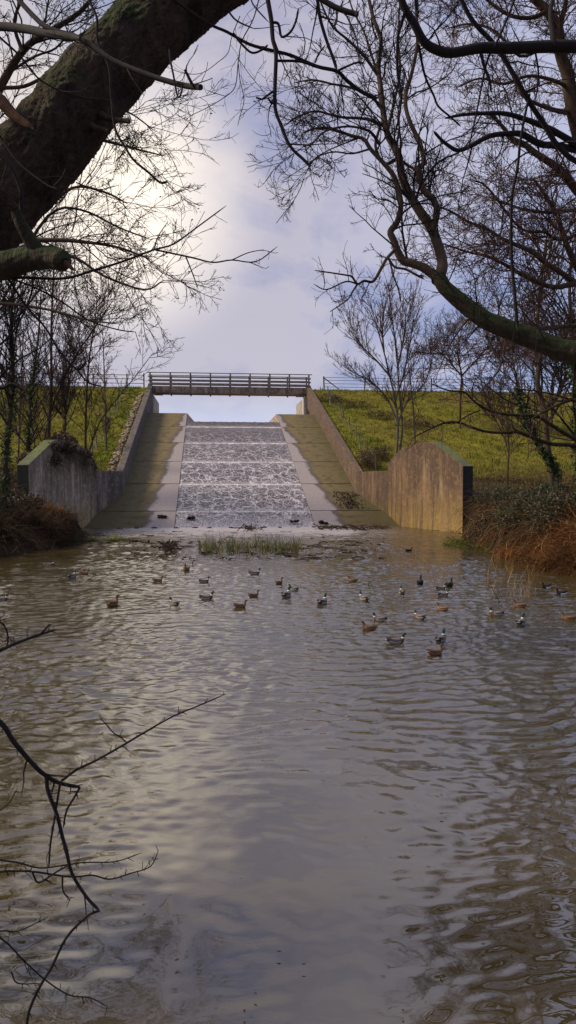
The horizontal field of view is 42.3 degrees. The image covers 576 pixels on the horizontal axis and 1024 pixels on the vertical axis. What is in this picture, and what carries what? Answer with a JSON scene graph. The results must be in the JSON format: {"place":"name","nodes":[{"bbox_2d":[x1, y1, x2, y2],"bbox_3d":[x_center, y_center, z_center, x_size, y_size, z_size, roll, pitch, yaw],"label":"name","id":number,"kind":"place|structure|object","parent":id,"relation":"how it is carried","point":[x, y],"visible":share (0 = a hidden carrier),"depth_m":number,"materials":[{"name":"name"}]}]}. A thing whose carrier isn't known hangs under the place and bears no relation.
{"place":"outdoors","nodes":[
{"label":"outdoors","id":0,"kind":"place"},
{"bbox_2d":[0,526,575,1023],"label":"pond water","id":1,"kind":"structure","parent":0,"point":[382,822],"depth_m":6.46,"materials":[{"name":"liquid"}]},
{"bbox_2d":[106,594,118,606],"bbox_3d":[-3.773,1.926,16.022,0.179,0.260,0.476,1,2,20],"label":"mallard hen","id":2,"kind":"object","parent":1,"relation":"on","point":[112,603],"visible":0.99,"depth_m":15.93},
{"bbox_2d":[99,533,129,541],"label":"sedge tuft","id":3,"kind":"object","parent":1,"relation":"in","point":[115,539],"visible":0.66,"depth_m":34.51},
{"bbox_2d":[156,539,185,549],"bbox_3d":[-4.687,1.298,29.466,1.199,0.597,5.248,0,2,0],"label":"driftwood heap","id":4,"kind":"object","parent":1,"relation":"on","point":[170,544],"visible":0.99,"depth_m":29.01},
{"bbox_2d":[198,591,215,599],"bbox_3d":[-1.850,1.908,16.918,0.408,0.218,0.150,0,2,-8],"label":"mallard drake","id":5,"kind":"object","parent":1,"relation":"on","point":[203,597],"visible":1,"depth_m":16.87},
{"bbox_2d":[232,600,246,607],"bbox_3d":[-1.016,1.958,15.813,0.352,0.188,0.129,0,2,-12],"label":"mallard hen","id":6,"kind":"object","parent":1,"relation":"on","point":[238,605],"visible":1,"depth_m":15.77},
{"bbox_2d":[231,523,264,531],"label":"stranded branch","id":7,"kind":"object","parent":1,"relation":"in","point":[250,527],"visible":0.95,"depth_m":41.16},
{"bbox_2d":[114,531,384,560],"bbox_3d":[-1.799,1.364,33.592,13.269,0.210,16.109,0,2,0],"label":"floating debris","id":8,"kind":"object","parent":1,"relation":"on","point":[287,553],"visible":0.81,"depth_m":29.97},
{"bbox_2d":[196,530,303,555],"bbox_3d":[-1.624,1.110,30.328,4.610,0.898,6.631,0,2,0],"label":"rush bed","id":9,"kind":"object","parent":1,"relation":"in","point":[237,546],"visible":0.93,"depth_m":29.59,"materials":[{"name":"plant"}]},
{"bbox_2d":[247,590,259,596],"bbox_3d":[-0.801,1.905,17.279,0.337,0.188,0.129,-1,3,-35],"label":"mallard hen","id":10,"kind":"object","parent":1,"relation":"on","point":[253,594],"visible":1,"depth_m":17.24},
{"bbox_2d":[248,568,260,574],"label":"mallard drake","id":11,"kind":"object","parent":1,"relation":"on","point":[254,572],"visible":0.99,"depth_m":21.55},
{"bbox_2d":[281,586,292,597],"bbox_3d":[-0.041,1.873,17.270,0.193,0.281,0.490,1,2,20],"label":"mallard drake","id":12,"kind":"object","parent":1,"relation":"on","point":[287,593],"visible":0.96,"depth_m":17.16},
{"bbox_2d":[8,732,574,1011],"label":"floating leaves","id":13,"kind":"object","parent":1,"relation":"on","point":[484,959],"visible":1,"depth_m":4.03,"materials":[{"name":"brown plant"}]},
{"bbox_2d":[317,593,326,604],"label":"mallard drake","id":14,"kind":"object","parent":1,"relation":"on","point":[323,601],"visible":0.98,"depth_m":16.14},
{"bbox_2d":[308,545,345,549],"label":"floating branch","id":15,"kind":"object","parent":1,"relation":"on","point":[326,547],"visible":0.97,"depth_m":30.70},
{"bbox_2d":[313,524,388,530],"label":"drift line","id":16,"kind":"object","parent":1,"relation":"on","point":[352,527],"visible":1,"depth_m":43.43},
{"bbox_2d":[359,590,369,600],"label":"mallard drake","id":17,"kind":"object","parent":1,"relation":"on","point":[363,597],"visible":1,"depth_m":16.72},
{"bbox_2d":[360,621,378,629],"bbox_3d":[1.461,2.048,13.366,0.352,0.188,0.130,0,2,5],"label":"mallard hen","id":18,"kind":"object","parent":1,"relation":"on","point":[369,627],"visible":1,"depth_m":13.33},
{"bbox_2d":[371,612,387,621],"bbox_3d":[1.755,2.016,14.232,0.352,0.188,0.130,1,2,15],"label":"mallard drake","id":19,"kind":"object","parent":1,"relation":"on","point":[382,618],"visible":0.99,"depth_m":14.19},
{"bbox_2d":[385,632,407,643],"bbox_3d":[1.779,2.084,12.218,0.386,0.206,0.142,0,2,-5],"label":"mallard drake","id":20,"kind":"object","parent":1,"relation":"on","point":[392,640],"visible":1,"depth_m":12.17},
{"bbox_2d":[413,609,426,618],"bbox_3d":[2.567,2.007,14.490,0.129,0.188,0.352,-2,3,-40],"label":"mallard drake","id":21,"kind":"object","parent":1,"relation":"on","point":[422,616],"visible":1,"depth_m":14.44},
{"bbox_2d":[426,643,443,654],"bbox_3d":[2.263,2.119,11.413,0.352,0.188,0.129,-1,2,-25],"label":"mallard hen","id":22,"kind":"object","parent":1,"relation":"on","point":[434,651],"visible":1,"depth_m":11.36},
{"bbox_2d":[435,628,445,642],"bbox_3d":[2.538,2.071,12.347,0.157,0.229,0.428,1,2,30],"label":"mallard drake","id":23,"kind":"object","parent":1,"relation":"on","point":[441,638],"visible":0.96,"depth_m":12.26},
{"bbox_2d":[435,602,449,610],"bbox_3d":[3.195,1.973,15.412,0.352,0.188,0.130,2,3,40],"label":"mallard hen","id":24,"kind":"object","parent":1,"relation":"on","point":[441,608],"visible":0.99,"depth_m":15.36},
{"bbox_2d":[487,607,505,615],"bbox_3d":[4.161,1.993,14.842,0.358,0.191,0.132,0,2,8],"label":"mallard drake","id":25,"kind":"object","parent":1,"relation":"on","point":[497,613],"visible":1,"depth_m":14.80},
{"bbox_2d":[489,545,511,570],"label":"dead reeds","id":26,"kind":"object","parent":1,"relation":"in","point":[499,559],"visible":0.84,"depth_m":24.29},
{"bbox_2d":[480,556,537,601],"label":"dead reeds","id":27,"kind":"object","parent":1,"relation":"in","point":[509,573],"visible":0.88,"depth_m":18.62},
{"bbox_2d":[512,600,527,606],"bbox_3d":[4.927,1.958,15.813,0.352,0.188,0.130,0,2,10],"label":"mallard hen","id":28,"kind":"object","parent":1,"relation":"on","point":[520,604],"visible":0.95,"depth_m":15.77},
{"bbox_2d":[516,613,525,625],"bbox_3d":[4.327,2.013,13.824,0.165,0.240,0.440,1,2,30],"label":"mallard drake","id":29,"kind":"object","parent":1,"relation":"on","point":[521,622],"visible":1,"depth_m":13.73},
{"bbox_2d":[560,612,575,619],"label":"mallard hen","id":30,"kind":"object","parent":1,"relation":"on","point":[572,617],"visible":0.97,"depth_m":14.28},
{"bbox_2d":[0,384,575,557],"bbox_3d":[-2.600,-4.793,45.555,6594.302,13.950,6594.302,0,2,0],"label":"ground","id":31,"kind":"structure","parent":0,"point":[503,468],"depth_m":62.31,"materials":[{"name":"plant"}]},
{"bbox_2d":[0,457,16,493],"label":"bramble bush","id":32,"kind":"object","parent":31,"relation":"on","point":[13,477],"visible":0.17,"depth_m":40.62,"materials":[{"name":"green plant"}]},
{"bbox_2d":[0,496,42,551],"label":"dead bracken","id":33,"kind":"object","parent":31,"relation":"on","point":[6,522],"visible":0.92,"depth_m":28.56,"materials":[{"name":"plant"}]},
{"bbox_2d":[0,483,43,505],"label":"bramble bush","id":34,"kind":"object","parent":31,"relation":"on","point":[18,491],"visible":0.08,"depth_m":36.80,"materials":[{"name":"green plant"}]},
{"bbox_2d":[0,485,46,527],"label":"bramble bush","id":35,"kind":"object","parent":31,"relation":"on","point":[11,501],"visible":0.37,"depth_m":30.54,"materials":[{"name":"green plant"}]},
{"bbox_2d":[7,483,46,513],"bbox_3d":[-12.793,0.200,34.659,4.216,3.515,4.221,0,2,0],"label":"bramble bush","id":36,"kind":"object","parent":31,"relation":"on","point":[22,500],"visible":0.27,"depth_m":34.26,"materials":[{"name":"green plant"}]},
{"bbox_2d":[0,286,57,456],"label":"bare tree","id":37,"kind":"object","parent":31,"relation":"on","point":[20,421],"visible":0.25,"depth_m":49.68,"materials":[{"name":"brown plant"}]},
{"bbox_2d":[0,281,57,445],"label":"bare tree","id":38,"kind":"object","parent":31,"relation":"on","point":[28,374],"visible":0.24,"depth_m":48.53,"materials":[{"name":"brown plant"}]},
{"bbox_2d":[0,50,72,379],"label":"bare tree","id":39,"kind":"object","parent":31,"relation":"on","point":[6,291],"visible":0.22,"depth_m":26.70,"materials":[{"name":"brown plant"}]},
{"bbox_2d":[1,246,75,454],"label":"bare tree","id":40,"kind":"object","parent":31,"relation":"on","point":[28,425],"visible":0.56,"depth_m":40.72,"materials":[{"name":"brown plant"}]},
{"bbox_2d":[0,217,79,516],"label":"bare tree","id":41,"kind":"object","parent":31,"relation":"on","point":[11,394],"visible":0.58,"depth_m":29.79,"materials":[{"name":"brown plant"}]},
{"bbox_2d":[7,495,84,546],"bbox_3d":[-10.520,0.457,31.276,3.708,3.109,3.190,0,2,0],"label":"dead bracken","id":42,"kind":"object","parent":31,"relation":"on","point":[51,525],"visible":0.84,"depth_m":31.09,"materials":[{"name":"plant"}]},
{"bbox_2d":[36,495,72,512],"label":"dead bracken","id":43,"kind":"object","parent":31,"relation":"on","point":[52,507],"visible":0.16,"depth_m":35.04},
{"bbox_2d":[17,439,94,527],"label":"wing wall","id":44,"kind":"structure","parent":31,"relation":"on","point":[74,490],"depth_m":41.04,"materials":[{"name":"concrete"}]},
{"bbox_2d":[10,444,68,477],"bbox_3d":[-13.572,-2.558,40.357,3.724,2.629,3.352,-2,3,-42],"label":"bramble bush","id":45,"kind":"object","parent":44,"relation":"attached to","point":[54,458],"visible":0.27,"depth_m":39.93,"materials":[{"name":"brown plant"}]},
{"bbox_2d":[41,433,79,465],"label":"bramble bush","id":46,"kind":"object","parent":44,"relation":"on","point":[69,447],"visible":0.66,"depth_m":41.35,"materials":[{"name":"brown plant"}]},
{"bbox_2d":[33,430,97,477],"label":"bramble bush","id":47,"kind":"object","parent":44,"relation":"on","point":[65,435],"visible":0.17,"depth_m":42.99,"materials":[{"name":"brown plant"}]},
{"bbox_2d":[74,447,102,483],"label":"bramble bush","id":48,"kind":"object","parent":44,"relation":"attached to","point":[90,456],"visible":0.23,"depth_m":44.74,"materials":[{"name":"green plant"}]},
{"bbox_2d":[30,497,83,539],"bbox_3d":[-10.444,0.316,33.535,3.028,2.287,2.939,0,2,0],"label":"dead bracken","id":49,"kind":"object","parent":31,"relation":"on","point":[68,514],"visible":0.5,"depth_m":33.23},
{"bbox_2d":[7,176,118,435],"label":"bare tree","id":50,"kind":"object","parent":31,"relation":"on","point":[56,289],"visible":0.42,"depth_m":45.57,"materials":[{"name":"brown plant"}]},
{"bbox_2d":[36,301,96,430],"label":"bare tree","id":51,"kind":"object","parent":31,"relation":"on","point":[62,387],"visible":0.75,"depth_m":45.64,"materials":[{"name":"brown plant"}]},
{"bbox_2d":[42,289,97,431],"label":"bare tree","id":52,"kind":"object","parent":31,"relation":"on","point":[66,349],"visible":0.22,"depth_m":50.42,"materials":[{"name":"brown plant"}]},
{"bbox_2d":[2,371,144,387],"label":"crest fence","id":53,"kind":"object","parent":31,"relation":"on","point":[93,382],"visible":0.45,"depth_m":76.41,"materials":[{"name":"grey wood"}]},
{"bbox_2d":[75,531,99,543],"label":"sedge tuft","id":54,"kind":"object","parent":31,"relation":"on","point":[89,539],"visible":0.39,"depth_m":33.96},
{"bbox_2d":[48,252,136,449],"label":"bare tree","id":55,"kind":"object","parent":31,"relation":"on","point":[88,380],"visible":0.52,"depth_m":48.39,"materials":[{"name":"brown plant"}]},
{"bbox_2d":[17,222,168,440],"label":"bare tree","id":56,"kind":"object","parent":31,"relation":"on","point":[73,376],"visible":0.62,"depth_m":46.41,"materials":[{"name":"brown plant"}]},
{"bbox_2d":[75,532,110,546],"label":"muddy stones","id":57,"kind":"object","parent":31,"relation":"on","point":[88,544],"visible":0.34,"depth_m":33.17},
{"bbox_2d":[84,458,113,492],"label":"bramble bush","id":58,"kind":"object","parent":31,"relation":"on","point":[93,460],"visible":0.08,"depth_m":46.31,"materials":[{"name":"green plant"}]},
{"bbox_2d":[84,303,123,450],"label":"bare tree","id":59,"kind":"object","parent":31,"relation":"on","point":[107,426],"visible":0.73,"depth_m":55.65,"materials":[{"name":"brown plant"}]},
{"bbox_2d":[94,470,122,514],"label":"toe wall","id":60,"kind":"structure","parent":31,"relation":"on","point":[105,497],"depth_m":48.16,"materials":[{"name":"concrete"}]},
{"bbox_2d":[92,377,126,457],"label":"stake fence","id":61,"kind":"object","parent":31,"relation":"on","point":[117,400],"visible":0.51,"depth_m":61.80,"materials":[{"name":"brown wood"}]},
{"bbox_2d":[0,614,225,1023],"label":"bare branches","id":62,"kind":"object","parent":31,"relation":"on","point":[25,755],"visible":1,"depth_m":2.37,"materials":[{"name":"brown plant"}]},
{"bbox_2d":[0,0,236,359],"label":"arching tree","id":63,"kind":"object","parent":31,"relation":"on","point":[16,59],"visible":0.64,"depth_m":12.18,"materials":[{"name":"brown plant"}]},
{"bbox_2d":[107,392,143,470],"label":"stone edging","id":64,"kind":"object","parent":31,"relation":"on","point":[124,433],"visible":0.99,"depth_m":59.50,"materials":[{"name":"stone"}]},
{"bbox_2d":[77,335,184,451],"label":"sapling","id":65,"kind":"object","parent":31,"relation":"on","point":[96,414],"visible":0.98,"depth_m":48.73,"materials":[{"name":"brown plant"}]},
{"bbox_2d":[0,0,277,409],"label":"leaning tree","id":66,"kind":"object","parent":31,"relation":"on","point":[102,74],"visible":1,"depth_m":4.22,"materials":[{"name":"brown plant"}]},
{"bbox_2d":[150,395,158,412],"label":"abutment","id":67,"kind":"object","parent":31,"relation":"on","point":[155,408],"visible":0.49,"depth_m":80.52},
{"bbox_2d":[86,413,398,527],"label":"spillway","id":68,"kind":"object","parent":31,"relation":"on","point":[147,496],"visible":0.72,"depth_m":54.05,"materials":[{"name":"concrete"}]},
{"bbox_2d":[116,385,152,491],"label":"chute wall","id":69,"kind":"structure","parent":68,"relation":"on","point":[130,449],"depth_m":60.00,"materials":[{"name":"concrete"}]},
{"bbox_2d":[175,421,314,526],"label":"cascading water","id":70,"kind":"structure","parent":68,"relation":"on","point":[236,474],"depth_m":54.28,"materials":[{"name":"liquid"}]},
{"bbox_2d":[306,387,362,490],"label":"chute wall","id":71,"kind":"structure","parent":68,"relation":"on","point":[339,446],"depth_m":61.97,"materials":[{"name":"concrete"}]},
{"bbox_2d":[328,491,367,509],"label":"bush","id":72,"kind":"object","parent":68,"relation":"on","point":[349,501],"visible":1,"depth_m":50.66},
{"bbox_2d":[0,495,575,573],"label":"bank litter","id":73,"kind":"object","parent":31,"relation":"on","point":[29,529],"visible":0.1,"depth_m":29.87,"materials":[{"name":"plant"}]},
{"bbox_2d":[296,396,308,413],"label":"abutment","id":74,"kind":"object","parent":31,"relation":"on","point":[301,406],"visible":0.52,"depth_m":81.92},
{"bbox_2d":[147,372,311,396],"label":"footbridge","id":75,"kind":"object","parent":74,"relation":"on","point":[268,389],"visible":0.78,"depth_m":78.28,"materials":[{"name":"brown wood"}]},
{"bbox_2d":[318,393,345,401],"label":"bramble bush","id":76,"kind":"object","parent":31,"relation":"on","point":[334,396],"visible":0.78,"depth_m":73.56,"materials":[{"name":"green plant"}]},
{"bbox_2d":[323,381,375,469],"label":"stake fence","id":77,"kind":"object","parent":31,"relation":"on","point":[356,436],"visible":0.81,"depth_m":62.97,"materials":[{"name":"brown wood"}]},
{"bbox_2d":[337,398,374,408],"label":"bramble bush","id":78,"kind":"object","parent":31,"relation":"on","point":[353,404],"visible":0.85,"depth_m":71.77,"materials":[{"name":"green plant"}]},
{"bbox_2d":[347,447,387,470],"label":"bramble bush","id":79,"kind":"object","parent":31,"relation":"on","point":[368,459],"visible":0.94,"depth_m":54.05,"materials":[{"name":"green plant"}]},
{"bbox_2d":[165,0,575,346],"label":"overhanging tree","id":80,"kind":"object","parent":31,"relation":"on","point":[553,44],"visible":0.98,"depth_m":4.99,"materials":[{"name":"brown plant"}]},
{"bbox_2d":[356,471,387,513],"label":"toe wall","id":81,"kind":"structure","parent":31,"relation":"on","point":[372,487],"depth_m":50.01,"materials":[{"name":"concrete"}]},
{"bbox_2d":[360,442,392,463],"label":"bramble bush","id":82,"kind":"object","parent":31,"relation":"on","point":[377,450],"visible":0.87,"depth_m":56.08,"materials":[{"name":"green plant"}]},
{"bbox_2d":[363,408,400,419],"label":"bramble bush","id":83,"kind":"object","parent":31,"relation":"on","point":[380,414],"visible":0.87,"depth_m":67.99,"materials":[{"name":"green plant"}]},
{"bbox_2d":[324,245,450,455],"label":"bare tree","id":84,"kind":"object","parent":31,"relation":"on","point":[357,337],"visible":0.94,"depth_m":49.56,"materials":[{"name":"grey plant"}]},
{"bbox_2d":[394,326,420,442],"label":"sapling","id":85,"kind":"object","parent":31,"relation":"on","point":[409,376],"visible":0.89,"depth_m":49.69,"materials":[{"name":"brown plant"}]},
{"bbox_2d":[239,0,575,391],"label":"mossy tree","id":86,"kind":"object","parent":31,"relation":"on","point":[551,346],"visible":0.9,"depth_m":10.15,"materials":[{"name":"brown plant"}]},
{"bbox_2d":[403,418,433,430],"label":"bramble bush","id":87,"kind":"object","parent":31,"relation":"on","point":[418,423],"visible":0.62,"depth_m":65.42,"materials":[{"name":"green plant"}]},
{"bbox_2d":[388,442,472,532],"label":"wing wall","id":88,"kind":"structure","parent":31,"relation":"on","point":[423,489],"depth_m":43.07,"materials":[{"name":"concrete"}]},
{"bbox_2d":[323,376,570,392],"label":"crest fence","id":89,"kind":"object","parent":31,"relation":"on","point":[364,387],"visible":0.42,"depth_m":79.50,"materials":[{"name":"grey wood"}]},
{"bbox_2d":[438,533,472,546],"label":"sedge tuft","id":90,"kind":"object","parent":31,"relation":"on","point":[450,543],"visible":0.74,"depth_m":31.84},
{"bbox_2d":[443,534,474,542],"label":"sedge tuft","id":91,"kind":"object","parent":31,"relation":"on","point":[458,539],"visible":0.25,"depth_m":34.29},
{"bbox_2d":[397,301,522,427],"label":"bare tree","id":92,"kind":"object","parent":31,"relation":"on","point":[442,351],"visible":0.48,"depth_m":65.48,"materials":[{"name":"brown plant"}]},
{"bbox_2d":[378,0,575,390],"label":"tall tree","id":93,"kind":"object","parent":31,"relation":"on","point":[567,87],"visible":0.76,"depth_m":16.02,"materials":[{"name":"brown plant"}]},
{"bbox_2d":[388,329,575,464],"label":"spreading tree","id":94,"kind":"object","parent":31,"relation":"on","point":[557,429],"visible":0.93,"depth_m":22.04,"materials":[{"name":"brown plant"}]},
{"bbox_2d":[467,538,497,549],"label":"sedge tuft","id":95,"kind":"object","parent":31,"relation":"on","point":[473,546],"visible":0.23,"depth_m":29.96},
{"bbox_2d":[451,478,527,535],"bbox_3d":[10.755,-0.130,37.384,5.369,4.309,5.536,0,2,0],"label":"bramble bush","id":96,"kind":"object","parent":31,"relation":"on","point":[494,497],"visible":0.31,"depth_m":37.14,"materials":[{"name":"green plant"}]},
{"bbox_2d":[448,345,531,491],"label":"bare tree","id":97,"kind":"object","parent":31,"relation":"on","point":[483,392],"visible":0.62,"depth_m":43.87,"materials":[{"name":"brown plant"}]},
{"bbox_2d":[451,493,529,545],"bbox_3d":[9.265,0.724,32.653,4.659,3.664,4.915,0,2,0],"label":"bramble bush","id":98,"kind":"object","parent":31,"relation":"on","point":[475,532],"visible":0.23,"depth_m":32.22,"materials":[{"name":"green plant"}]},
{"bbox_2d":[478,523,504,547],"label":"dead bracken","id":99,"kind":"object","parent":31,"relation":"on","point":[484,541],"visible":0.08,"depth_m":30.29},
{"bbox_2d":[462,463,572,551],"bbox_3d":[9.482,0.551,29.209,5.670,4.989,5.535,0,2,0],"label":"bramble bush","id":100,"kind":"object","parent":31,"relation":"on","point":[502,519],"visible":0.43,"depth_m":28.94,"materials":[{"name":"green plant"}]},
{"bbox_2d":[470,166,574,492],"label":"bare tree","id":101,"kind":"object","parent":31,"relation":"on","point":[561,369],"visible":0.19,"depth_m":33.86,"materials":[{"name":"brown plant"}]},
{"bbox_2d":[484,270,564,505],"bbox_3d":[9.309,-4.923,30.860,3.995,11.056,3.102,-2,3,-36],"label":"bare tree","id":102,"kind":"object","parent":31,"relation":"on","point":[548,461],"visible":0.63,"depth_m":30.79,"materials":[{"name":"brown plant"}]},
{"bbox_2d":[484,304,570,430],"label":"bare tree","id":103,"kind":"object","parent":31,"relation":"on","point":[547,370],"visible":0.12,"depth_m":65.65,"materials":[{"name":"brown plant"}]},
{"bbox_2d":[488,512,567,558],"bbox_3d":[8.551,1.196,26.840,3.265,2.715,3.739,0,2,0],"label":"dead bracken","id":104,"kind":"object","parent":31,"relation":"on","point":[503,553],"visible":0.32,"depth_m":26.48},
{"bbox_2d":[490,472,575,558],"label":"bramble bush","id":105,"kind":"object","parent":31,"relation":"on","point":[541,513],"visible":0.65,"depth_m":25.99,"materials":[{"name":"green plant"}]},
{"bbox_2d":[497,187,575,493],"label":"bare tree","id":106,"kind":"object","parent":31,"relation":"on","point":[571,367],"visible":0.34,"depth_m":27.82,"materials":[{"name":"brown plant"}]},
{"bbox_2d":[500,507,575,565],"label":"dead bracken","id":107,"kind":"object","parent":31,"relation":"on","point":[564,525],"visible":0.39,"depth_m":24.79,"materials":[{"name":"plant"}]},
{"bbox_2d":[503,476,574,503],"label":"bramble bush","id":108,"kind":"object","parent":31,"relation":"on","point":[544,489],"visible":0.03,"depth_m":35.06,"materials":[{"name":"green plant"}]},
{"bbox_2d":[506,525,575,577],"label":"dead bracken","id":109,"kind":"object","parent":31,"relation":"on","point":[571,569],"visible":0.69,"depth_m":22.20,"materials":[{"name":"plant"}]},
{"bbox_2d":[511,503,575,571],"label":"dead bracken","id":110,"kind":"object","parent":31,"relation":"on","point":[569,541],"visible":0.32,"depth_m":23.12,"materials":[{"name":"plant"}]},
{"bbox_2d":[551,468,575,513],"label":"bramble bush","id":111,"kind":"object","parent":31,"relation":"on","point":[566,489],"visible":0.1,"depth_m":30.22,"materials":[{"name":"green plant"}]},
{"bbox_2d":[0,0,575,421],"label":"sky","id":112,"kind":"structure","parent":0,"point":[266,321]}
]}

